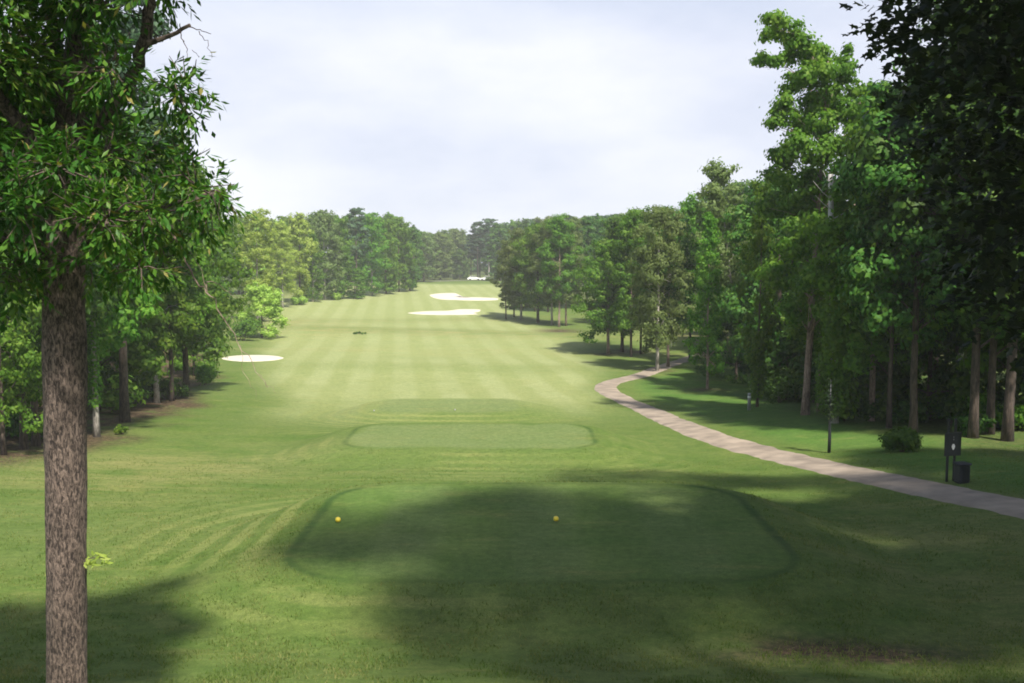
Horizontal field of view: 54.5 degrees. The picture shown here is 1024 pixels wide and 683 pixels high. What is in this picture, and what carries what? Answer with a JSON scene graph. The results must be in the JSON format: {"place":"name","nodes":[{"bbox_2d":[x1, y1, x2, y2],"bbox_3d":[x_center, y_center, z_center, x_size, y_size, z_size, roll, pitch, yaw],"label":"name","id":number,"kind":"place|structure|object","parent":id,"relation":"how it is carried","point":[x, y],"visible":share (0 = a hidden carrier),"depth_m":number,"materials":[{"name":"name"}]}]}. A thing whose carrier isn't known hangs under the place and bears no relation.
{"place":"outdoors","nodes":[
{"label":"outdoors","id":0,"kind":"place"},
{"bbox_2d":[0,0,948,264],"label":"sky","id":1,"kind":"structure","parent":0,"point":[436,115],"materials":[{"name":"white"}]},
{"bbox_2d":[0,265,1023,682],"bbox_3d":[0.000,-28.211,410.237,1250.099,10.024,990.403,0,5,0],"label":"ground","id":2,"kind":"structure","parent":0,"point":[336,391],"depth_m":25.95,"materials":[{"name":"green plant"}]},
{"bbox_2d":[5,410,29,437],"bbox_3d":[-23.923,3.929,47.534,2.361,1.517,2.256,0,5,0],"label":"shrub","id":3,"kind":"object","parent":2,"relation":"on","point":[14,420],"visible":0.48,"depth_m":47.08,"materials":[{"name":"green plant"}]},
{"bbox_2d":[0,250,42,454],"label":"hardwood tree","id":4,"kind":"object","parent":2,"relation":"on","point":[19,374],"visible":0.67,"depth_m":41.92,"materials":[{"name":"green plant"}]},
{"bbox_2d":[0,58,99,449],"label":"hardwood tree","id":5,"kind":"object","parent":2,"relation":"on","point":[23,442],"visible":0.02,"depth_m":44.12,"materials":[{"name":"green plant"}]},
{"bbox_2d":[0,114,130,446],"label":"hardwood tree","id":6,"kind":"object","parent":2,"relation":"on","point":[96,307],"visible":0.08,"depth_m":45.14,"materials":[{"name":"green plant"}]},
{"bbox_2d":[8,71,169,436],"bbox_3d":[-20.683,-4.189,48.398,7.726,18.360,7.984,1,5,12],"label":"hardwood tree","id":7,"kind":"object","parent":2,"relation":"on","point":[122,325],"visible":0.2,"depth_m":48.69,"materials":[{"name":"green plant"}]},
{"bbox_2d":[89,365,115,393],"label":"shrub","id":8,"kind":"object","parent":2,"relation":"on","point":[102,373],"visible":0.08,"depth_m":68.88,"materials":[{"name":"green plant"}]},
{"bbox_2d":[91,329,149,393],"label":"hardwood tree","id":9,"kind":"object","parent":2,"relation":"on","point":[114,372],"visible":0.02,"depth_m":70.61,"materials":[{"name":"green plant"}]},
{"bbox_2d":[113,424,128,433],"bbox_3d":[-19.758,4.462,50.263,0.751,0.565,1.042,-2,5,-20],"label":"bush","id":10,"kind":"object","parent":2,"relation":"on","point":[120,429],"visible":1,"depth_m":50.03,"materials":[{"name":"green plant"}]},
{"bbox_2d":[103,374,153,401],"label":"shrub","id":11,"kind":"object","parent":2,"relation":"on","point":[141,387],"visible":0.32,"depth_m":66.93,"materials":[{"name":"green plant"}]},
{"bbox_2d":[87,280,171,411],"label":"hardwood tree","id":12,"kind":"object","parent":2,"relation":"on","point":[134,349],"visible":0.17,"depth_m":61.88,"materials":[{"name":"green plant"}]},
{"bbox_2d":[0,0,275,682],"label":"oak tree","id":13,"kind":"object","parent":2,"relation":"on","point":[59,89],"visible":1,"depth_m":9.00,"materials":[{"name":"green plant"}]},
{"bbox_2d":[93,0,182,421],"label":"pine tree","id":14,"kind":"object","parent":2,"relation":"on","point":[124,410],"visible":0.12,"depth_m":55.29,"materials":[{"name":"green plant"}]},
{"bbox_2d":[106,108,209,402],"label":"hardwood tree","id":15,"kind":"object","parent":2,"relation":"on","point":[177,317],"visible":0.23,"depth_m":65.37,"materials":[{"name":"green plant"}]},
{"bbox_2d":[142,375,188,399],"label":"shrub","id":16,"kind":"object","parent":2,"relation":"on","point":[164,387],"visible":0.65,"depth_m":69.08,"materials":[{"name":"green plant"}]},
{"bbox_2d":[116,128,221,400],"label":"hardwood tree","id":17,"kind":"object","parent":2,"relation":"on","point":[200,296],"visible":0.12,"depth_m":68.36,"materials":[{"name":"green plant"}]},
{"bbox_2d":[137,166,255,390],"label":"hardwood tree","id":18,"kind":"object","parent":2,"relation":"on","point":[208,330],"visible":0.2,"depth_m":74.50,"materials":[{"name":"green plant"}]},
{"bbox_2d":[164,275,228,375],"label":"hardwood tree","id":19,"kind":"object","parent":2,"relation":"on","point":[178,361],"visible":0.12,"depth_m":90.43,"materials":[{"name":"green plant"}]},
{"bbox_2d":[192,364,220,385],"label":"bush","id":20,"kind":"object","parent":2,"relation":"on","point":[205,374],"visible":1,"depth_m":82.28,"materials":[{"name":"green plant"}]},
{"bbox_2d":[204,210,236,347],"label":"hardwood tree","id":21,"kind":"object","parent":2,"relation":"on","point":[224,315],"visible":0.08,"depth_m":110.78,"materials":[{"name":"green plant"}]},
{"bbox_2d":[218,229,247,289],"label":"hardwood tree","id":22,"kind":"object","parent":2,"relation":"on","point":[233,253],"visible":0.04,"depth_m":191.23,"materials":[{"name":"green plant"}]},
{"bbox_2d":[226,214,254,294],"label":"hardwood tree","id":23,"kind":"object","parent":2,"relation":"on","point":[240,220],"visible":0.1,"depth_m":223.03,"materials":[{"name":"green plant"}]},
{"bbox_2d":[227,316,264,340],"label":"bush","id":24,"kind":"object","parent":2,"relation":"on","point":[246,326],"visible":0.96,"depth_m":129.84,"materials":[{"name":"green plant"}]},
{"bbox_2d":[222,355,282,361],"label":"sand bunker","id":25,"kind":"object","parent":2,"relation":"on","point":[246,358],"visible":0.99,"depth_m":105.30},
{"bbox_2d":[238,220,269,291],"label":"hardwood tree","id":26,"kind":"object","parent":2,"relation":"on","point":[254,275],"visible":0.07,"depth_m":223.15,"materials":[{"name":"green plant"}]},
{"bbox_2d":[234,207,279,318],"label":"hardwood tree","id":27,"kind":"object","parent":2,"relation":"on","point":[260,257],"visible":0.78,"depth_m":158.20,"materials":[{"name":"green plant"}]},
{"bbox_2d":[233,281,290,337],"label":"hardwood tree","id":28,"kind":"object","parent":2,"relation":"on","point":[259,301],"visible":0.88,"depth_m":135.20,"materials":[{"name":"green plant"}]},
{"bbox_2d":[265,220,304,307],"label":"hardwood tree","id":29,"kind":"object","parent":2,"relation":"on","point":[281,237],"visible":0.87,"depth_m":190.77,"materials":[{"name":"green plant"}]},
{"bbox_2d":[290,296,308,304],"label":"bush","id":30,"kind":"object","parent":2,"relation":"on","point":[301,300],"visible":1,"depth_m":200.16,"materials":[{"name":"green plant"}]},
{"bbox_2d":[280,212,319,303],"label":"hardwood tree","id":31,"kind":"object","parent":2,"relation":"on","point":[298,231],"visible":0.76,"depth_m":200.39,"materials":[{"name":"green plant"}]},
{"bbox_2d":[297,231,325,301],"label":"hardwood tree","id":32,"kind":"object","parent":2,"relation":"on","point":[312,292],"visible":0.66,"depth_m":207.70,"materials":[{"name":"green plant"}]},
{"bbox_2d":[297,211,331,281],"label":"hardwood tree","id":33,"kind":"object","parent":2,"relation":"on","point":[311,218],"visible":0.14,"depth_m":272.45,"materials":[{"name":"green plant"}]},
{"bbox_2d":[302,209,346,299],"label":"hardwood tree","id":34,"kind":"object","parent":2,"relation":"on","point":[325,233],"visible":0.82,"depth_m":214.51,"materials":[{"name":"green plant"}]},
{"bbox_2d":[323,214,356,298],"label":"hardwood tree","id":35,"kind":"object","parent":2,"relation":"on","point":[346,265],"visible":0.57,"depth_m":221.47,"materials":[{"name":"green plant"}]},
{"bbox_2d":[343,267,367,298],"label":"hardwood tree","id":36,"kind":"object","parent":2,"relation":"on","point":[358,280],"visible":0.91,"depth_m":223.74,"materials":[{"name":"green plant"}]},
{"bbox_2d":[344,207,371,289],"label":"pine tree","id":37,"kind":"object","parent":2,"relation":"on","point":[357,225],"visible":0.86,"depth_m":229.63,"materials":[{"name":"green plant"}]},
{"bbox_2d":[350,212,392,295],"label":"hardwood tree","id":38,"kind":"object","parent":2,"relation":"on","point":[373,225],"visible":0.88,"depth_m":236.20,"materials":[{"name":"green plant"}]},
{"bbox_2d":[368,215,402,293],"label":"hardwood tree","id":39,"kind":"object","parent":2,"relation":"on","point":[390,277],"visible":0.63,"depth_m":245.62,"materials":[{"name":"green plant"}]},
{"bbox_2d":[378,211,400,278],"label":"hardwood tree","id":40,"kind":"object","parent":2,"relation":"on","point":[388,214],"visible":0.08,"depth_m":305.42,"materials":[{"name":"green plant"}]},
{"bbox_2d":[384,216,417,291],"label":"hardwood tree","id":41,"kind":"object","parent":2,"relation":"on","point":[403,231],"visible":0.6,"depth_m":255.77,"materials":[{"name":"green plant"}]},
{"bbox_2d":[397,224,425,290],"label":"hardwood tree","id":42,"kind":"object","parent":2,"relation":"on","point":[414,276],"visible":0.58,"depth_m":263.38,"materials":[{"name":"green plant"}]},
{"bbox_2d":[407,231,425,274],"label":"hardwood tree","id":43,"kind":"object","parent":2,"relation":"on","point":[418,246],"visible":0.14,"depth_m":323.18,"materials":[{"name":"green plant"}]},
{"bbox_2d":[414,231,441,281],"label":"hardwood tree","id":44,"kind":"object","parent":2,"relation":"on","point":[428,239],"visible":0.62,"depth_m":326.31,"materials":[{"name":"green plant"}]},
{"bbox_2d":[424,232,455,279],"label":"hardwood tree","id":45,"kind":"object","parent":2,"relation":"on","point":[442,271],"visible":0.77,"depth_m":342.30,"materials":[{"name":"green plant"}]},
{"bbox_2d":[410,309,479,314],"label":"sand bunker","id":46,"kind":"object","parent":2,"relation":"on","point":[463,312],"visible":1,"depth_m":189.39},
{"bbox_2d":[442,228,473,271],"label":"hardwood tree","id":47,"kind":"object","parent":2,"relation":"on","point":[455,234],"visible":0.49,"depth_m":379.50,"materials":[{"name":"green plant"}]},
{"bbox_2d":[447,248,471,279],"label":"hardwood tree","id":48,"kind":"object","parent":2,"relation":"on","point":[459,254],"visible":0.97,"depth_m":353.28,"materials":[{"name":"green plant"}]},
{"bbox_2d":[430,293,497,300],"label":"sand bunker","id":49,"kind":"object","parent":2,"relation":"on","point":[448,296],"visible":1,"depth_m":232.65},
{"bbox_2d":[463,234,475,259],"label":"pine tree","id":50,"kind":"object","parent":2,"relation":"on","point":[469,254],"visible":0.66,"depth_m":365.43,"materials":[{"name":"green plant"}]},
{"bbox_2d":[466,221,485,277],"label":"pine tree","id":51,"kind":"object","parent":2,"relation":"on","point":[474,225],"visible":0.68,"depth_m":361.83,"materials":[{"name":"green plant"}]},
{"bbox_2d":[473,218,502,275],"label":"pine tree","id":52,"kind":"object","parent":2,"relation":"on","point":[488,222],"visible":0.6,"depth_m":350.07,"materials":[{"name":"green plant"}]},
{"bbox_2d":[479,222,510,280],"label":"hardwood tree","id":53,"kind":"object","parent":2,"relation":"on","point":[498,230],"visible":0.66,"depth_m":333.05,"materials":[{"name":"green plant"}]},
{"bbox_2d":[488,245,515,318],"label":"hardwood tree","id":54,"kind":"object","parent":2,"relation":"on","point":[498,275],"visible":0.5,"depth_m":174.93,"materials":[{"name":"green plant"}]},
{"bbox_2d":[494,227,536,319],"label":"hardwood tree","id":55,"kind":"object","parent":2,"relation":"on","point":[507,249],"visible":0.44,"depth_m":171.74,"materials":[{"name":"green plant"}]},
{"bbox_2d":[512,218,532,272],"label":"hardwood tree","id":56,"kind":"object","parent":2,"relation":"on","point":[523,223],"visible":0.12,"depth_m":302.81,"materials":[{"name":"green plant"}]},
{"bbox_2d":[507,223,557,322],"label":"hardwood tree","id":57,"kind":"object","parent":2,"relation":"on","point":[523,260],"visible":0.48,"depth_m":166.91,"materials":[{"name":"green plant"}]},
{"bbox_2d":[523,219,573,324],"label":"hardwood tree","id":58,"kind":"object","parent":2,"relation":"on","point":[535,256],"visible":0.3,"depth_m":162.80,"materials":[{"name":"green plant"}]},
{"bbox_2d":[534,213,586,326],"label":"hardwood tree","id":59,"kind":"object","parent":2,"relation":"on","point":[561,226],"visible":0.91,"depth_m":158.13,"materials":[{"name":"green plant"}]},
{"bbox_2d":[543,220,587,325],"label":"hardwood tree","id":60,"kind":"object","parent":2,"relation":"on","point":[569,301],"visible":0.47,"depth_m":160.05,"materials":[{"name":"green plant"}]},
{"bbox_2d":[568,216,591,292],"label":"hardwood tree","id":61,"kind":"object","parent":2,"relation":"on","point":[576,220],"visible":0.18,"depth_m":195.93,"materials":[{"name":"green plant"}]},
{"bbox_2d":[578,215,601,298],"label":"hardwood tree","id":62,"kind":"object","parent":2,"relation":"on","point":[589,228],"visible":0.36,"depth_m":196.44,"materials":[{"name":"green plant"}]},
{"bbox_2d":[584,218,607,269],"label":"hardwood tree","id":63,"kind":"object","parent":2,"relation":"on","point":[599,227],"visible":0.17,"depth_m":206.37,"materials":[{"name":"green plant"}]},
{"bbox_2d":[566,239,637,353],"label":"hardwood tree","id":64,"kind":"object","parent":2,"relation":"on","point":[597,288],"visible":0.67,"depth_m":114.33,"materials":[{"name":"green plant"}]},
{"bbox_2d":[588,213,645,351],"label":"hardwood tree","id":65,"kind":"object","parent":2,"relation":"on","point":[611,225],"visible":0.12,"depth_m":116.28,"materials":[{"name":"green plant"}]},
{"bbox_2d":[605,207,652,356],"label":"hardwood tree","id":66,"kind":"object","parent":2,"relation":"on","point":[630,221],"visible":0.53,"depth_m":110.96,"materials":[{"name":"green plant"}]},
{"bbox_2d":[611,205,670,353],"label":"hardwood tree","id":67,"kind":"object","parent":2,"relation":"on","point":[642,218],"visible":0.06,"depth_m":114.45,"materials":[{"name":"green plant"}]},
{"bbox_2d":[620,204,696,370],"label":"hardwood tree","id":68,"kind":"object","parent":2,"relation":"on","point":[659,217],"visible":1,"depth_m":92.75,"materials":[{"name":"green plant"}]},
{"bbox_2d":[632,209,701,366],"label":"hardwood tree","id":69,"kind":"object","parent":2,"relation":"on","point":[689,265],"visible":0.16,"depth_m":96.85,"materials":[{"name":"green plant"}]},
{"bbox_2d":[661,191,721,359],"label":"hardwood tree","id":70,"kind":"object","parent":2,"relation":"on","point":[689,206],"visible":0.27,"depth_m":104.49,"materials":[{"name":"green plant"}]},
{"bbox_2d":[682,212,728,388],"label":"hardwood tree","id":71,"kind":"object","parent":2,"relation":"on","point":[710,221],"visible":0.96,"depth_m":79.95,"materials":[{"name":"green plant"}]},
{"bbox_2d":[688,156,752,365],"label":"hardwood tree","id":72,"kind":"object","parent":2,"relation":"on","point":[718,176],"visible":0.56,"depth_m":91.71,"materials":[{"name":"green plant"}]},
{"bbox_2d":[691,284,758,383],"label":"hardwood tree","id":73,"kind":"object","parent":2,"relation":"on","point":[740,370],"visible":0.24,"depth_m":85.61,"materials":[{"name":"green plant"}]},
{"bbox_2d":[708,178,761,206],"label":"hardwood tree","id":74,"kind":"object","parent":2,"relation":"on","point":[747,182],"visible":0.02,"depth_m":152.09,"materials":[{"name":"green plant"}]},
{"bbox_2d":[697,208,791,334],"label":"hardwood tree","id":75,"kind":"object","parent":2,"relation":"on","point":[738,270],"visible":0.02,"depth_m":97.01,"materials":[{"name":"green plant"}]},
{"bbox_2d":[732,179,783,406],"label":"hardwood tree","id":76,"kind":"object","parent":2,"relation":"on","point":[759,347],"visible":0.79,"depth_m":64.12,"materials":[{"name":"green plant"}]},
{"bbox_2d":[762,361,801,403],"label":"shrub","id":77,"kind":"object","parent":2,"relation":"on","point":[778,389],"visible":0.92,"depth_m":69.27,"materials":[{"name":"green plant"}]},
{"bbox_2d":[744,305,823,400],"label":"hardwood tree","id":78,"kind":"object","parent":2,"relation":"on","point":[792,349],"visible":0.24,"depth_m":71.09,"materials":[{"name":"green plant"}]},
{"bbox_2d":[717,176,851,371],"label":"hardwood tree","id":79,"kind":"object","parent":2,"relation":"on","point":[744,213],"visible":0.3,"depth_m":72.80,"materials":[{"name":"green plant"}]},
{"bbox_2d":[774,168,851,410],"bbox_3d":[18.525,-2.970,58.704,6.196,14.725,6.403,0,5,-2],"label":"hardwood tree","id":80,"kind":"object","parent":2,"relation":"on","point":[802,331],"visible":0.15,"depth_m":58.45,"materials":[{"name":"green plant"}]},
{"bbox_2d":[747,8,892,414],"bbox_3d":[18.336,-6.801,55.762,10.233,22.621,6.990,0,5,0],"label":"sweetgum tree","id":81,"kind":"object","parent":2,"relation":"on","point":[820,70],"visible":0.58,"depth_m":54.41,"materials":[{"name":"green plant"}]},
{"bbox_2d":[820,376,836,452],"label":"sapling","id":82,"kind":"object","parent":2,"relation":"on","point":[830,407],"visible":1,"depth_m":43.01,"materials":[{"name":"green plant"}]},
{"bbox_2d":[784,304,895,407],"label":"hardwood tree","id":83,"kind":"object","parent":2,"relation":"on","point":[796,367],"visible":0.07,"depth_m":62.57,"materials":[{"name":"green plant"}]},
{"bbox_2d":[812,171,871,422],"bbox_3d":[16.740,-2.100,50.715,2.881,13.107,2.576,-2,5,-22],"label":"tree","id":84,"kind":"object","parent":2,"relation":"on","point":[836,329],"visible":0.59,"depth_m":50.51,"materials":[{"name":"green plant"}]},
{"bbox_2d":[794,84,934,420],"bbox_3d":[18.504,-4.401,51.104,7.951,17.695,6.902,1,5,14],"label":"hardwood tree","id":85,"kind":"object","parent":2,"relation":"on","point":[819,277],"visible":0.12,"depth_m":50.32,"materials":[{"name":"green plant"}]},
{"bbox_2d":[818,126,951,427],"bbox_3d":[18.703,-3.269,48.979,6.778,15.586,6.559,-2,5,-18],"label":"hardwood tree","id":86,"kind":"object","parent":2,"relation":"on","point":[857,363],"visible":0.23,"depth_m":48.98,"materials":[{"name":"green plant"}]},
{"bbox_2d":[877,424,923,451],"bbox_3d":[16.309,4.050,41.648,1.814,1.175,1.644,3,6,36],"label":"bush","id":87,"kind":"object","parent":2,"relation":"on","point":[905,437],"visible":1,"depth_m":41.26,"materials":[{"name":"green plant"}]},
{"bbox_2d":[884,399,926,422],"bbox_3d":[20.298,3.587,51.295,2.042,1.331,2.194,2,5,24],"label":"shrub","id":88,"kind":"object","parent":2,"relation":"on","point":[903,412],"visible":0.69,"depth_m":50.88,"materials":[{"name":"green plant"}]},
{"bbox_2d":[815,53,1001,432],"bbox_3d":[19.182,-4.505,46.654,9.133,18.387,9.172,1,5,9],"label":"hardwood tree","id":89,"kind":"object","parent":2,"relation":"on","point":[871,277],"visible":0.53,"depth_m":45.69,"materials":[{"name":"green plant"}]},
{"bbox_2d":[879,237,959,396],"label":"hardwood tree","id":90,"kind":"object","parent":2,"relation":"on","point":[925,356],"depth_m":54.95,"materials":[{"name":"green plant"}]},
{"bbox_2d":[853,284,1004,423],"bbox_3d":[21.761,0.177,52.181,7.202,8.978,7.799,-4,6,-38],"label":"hardwood tree","id":91,"kind":"object","parent":2,"relation":"on","point":[947,381],"visible":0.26,"depth_m":51.54,"materials":[{"name":"green plant"}]},
{"bbox_2d":[838,0,1023,438],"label":"hardwood tree","id":92,"kind":"object","parent":2,"relation":"on","point":[906,211],"visible":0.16,"depth_m":45.25,"materials":[{"name":"green plant"}]},
{"bbox_2d":[839,0,1023,379],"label":"sweetgum tree","id":93,"kind":"object","parent":2,"relation":"on","point":[997,68],"visible":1,"depth_m":15.33,"materials":[{"name":"green plant"}]},
{"bbox_2d":[944,418,961,481],"bbox_3d":[14.644,3.635,33.147,0.620,2.170,0.141,-1,5,-14],"label":"sign board","id":94,"kind":"object","parent":2,"relation":"on","point":[952,444],"visible":0.96,"depth_m":33.09,"materials":[{"name":"black paint"}]},
{"bbox_2d":[895,326,1021,403],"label":"hardwood tree","id":95,"kind":"object","parent":2,"relation":"on","point":[948,353],"visible":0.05,"depth_m":56.98,"materials":[{"name":"green plant"}]},
{"bbox_2d":[952,461,971,483],"bbox_3d":[14.797,4.316,32.726,0.440,0.675,0.440,-1,5,-11],"label":"trash bin","id":96,"kind":"object","parent":2,"relation":"on","point":[961,472],"visible":1,"depth_m":32.56,"materials":[{"name":"black plastic"}]},
{"bbox_2d":[901,19,1023,434],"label":"hardwood tree","id":97,"kind":"object","parent":2,"relation":"on","point":[993,352],"visible":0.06,"depth_m":45.20,"materials":[{"name":"green plant"}]},
{"bbox_2d":[908,3,1023,441],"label":"hardwood tree","id":98,"kind":"object","parent":2,"relation":"on","point":[1007,431],"visible":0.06,"depth_m":44.21,"materials":[{"name":"green plant"}]},
{"bbox_2d":[952,413,995,435],"bbox_3d":[21.794,3.852,46.831,1.912,1.208,1.874,0,5,0],"label":"shrub","id":99,"kind":"object","parent":2,"relation":"on","point":[962,422],"visible":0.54,"depth_m":46.62,"materials":[{"name":"green plant"}]},
{"bbox_2d":[958,387,1003,427],"bbox_3d":[23.520,3.261,48.900,3.116,2.135,2.527,0,5,0],"label":"shrub","id":100,"kind":"object","parent":2,"relation":"on","point":[982,403],"visible":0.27,"depth_m":48.51,"materials":[{"name":"green plant"}]},
{"bbox_2d":[955,105,1022,430],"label":"hardwood tree","id":101,"kind":"object","parent":2,"relation":"on","point":[984,354],"visible":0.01,"depth_m":47.89,"materials":[{"name":"green plant"}]},
{"bbox_2d":[995,405,1023,428],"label":"shrub","id":102,"kind":"object","parent":2,"relation":"on","point":[1019,420],"visible":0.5,"depth_m":47.66,"materials":[{"name":"green plant"}]},
{"bbox_2d":[996,342,1023,406],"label":"hardwood tree","id":103,"kind":"object","parent":2,"relation":"on","point":[1019,398],"visible":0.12,"depth_m":48.58,"materials":[{"name":"green plant"}]},
{"bbox_2d":[594,354,1023,518],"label":"cart path","id":104,"kind":"structure","parent":0,"point":[997,503],"depth_m":40.04,"materials":[{"name":"concrete"}]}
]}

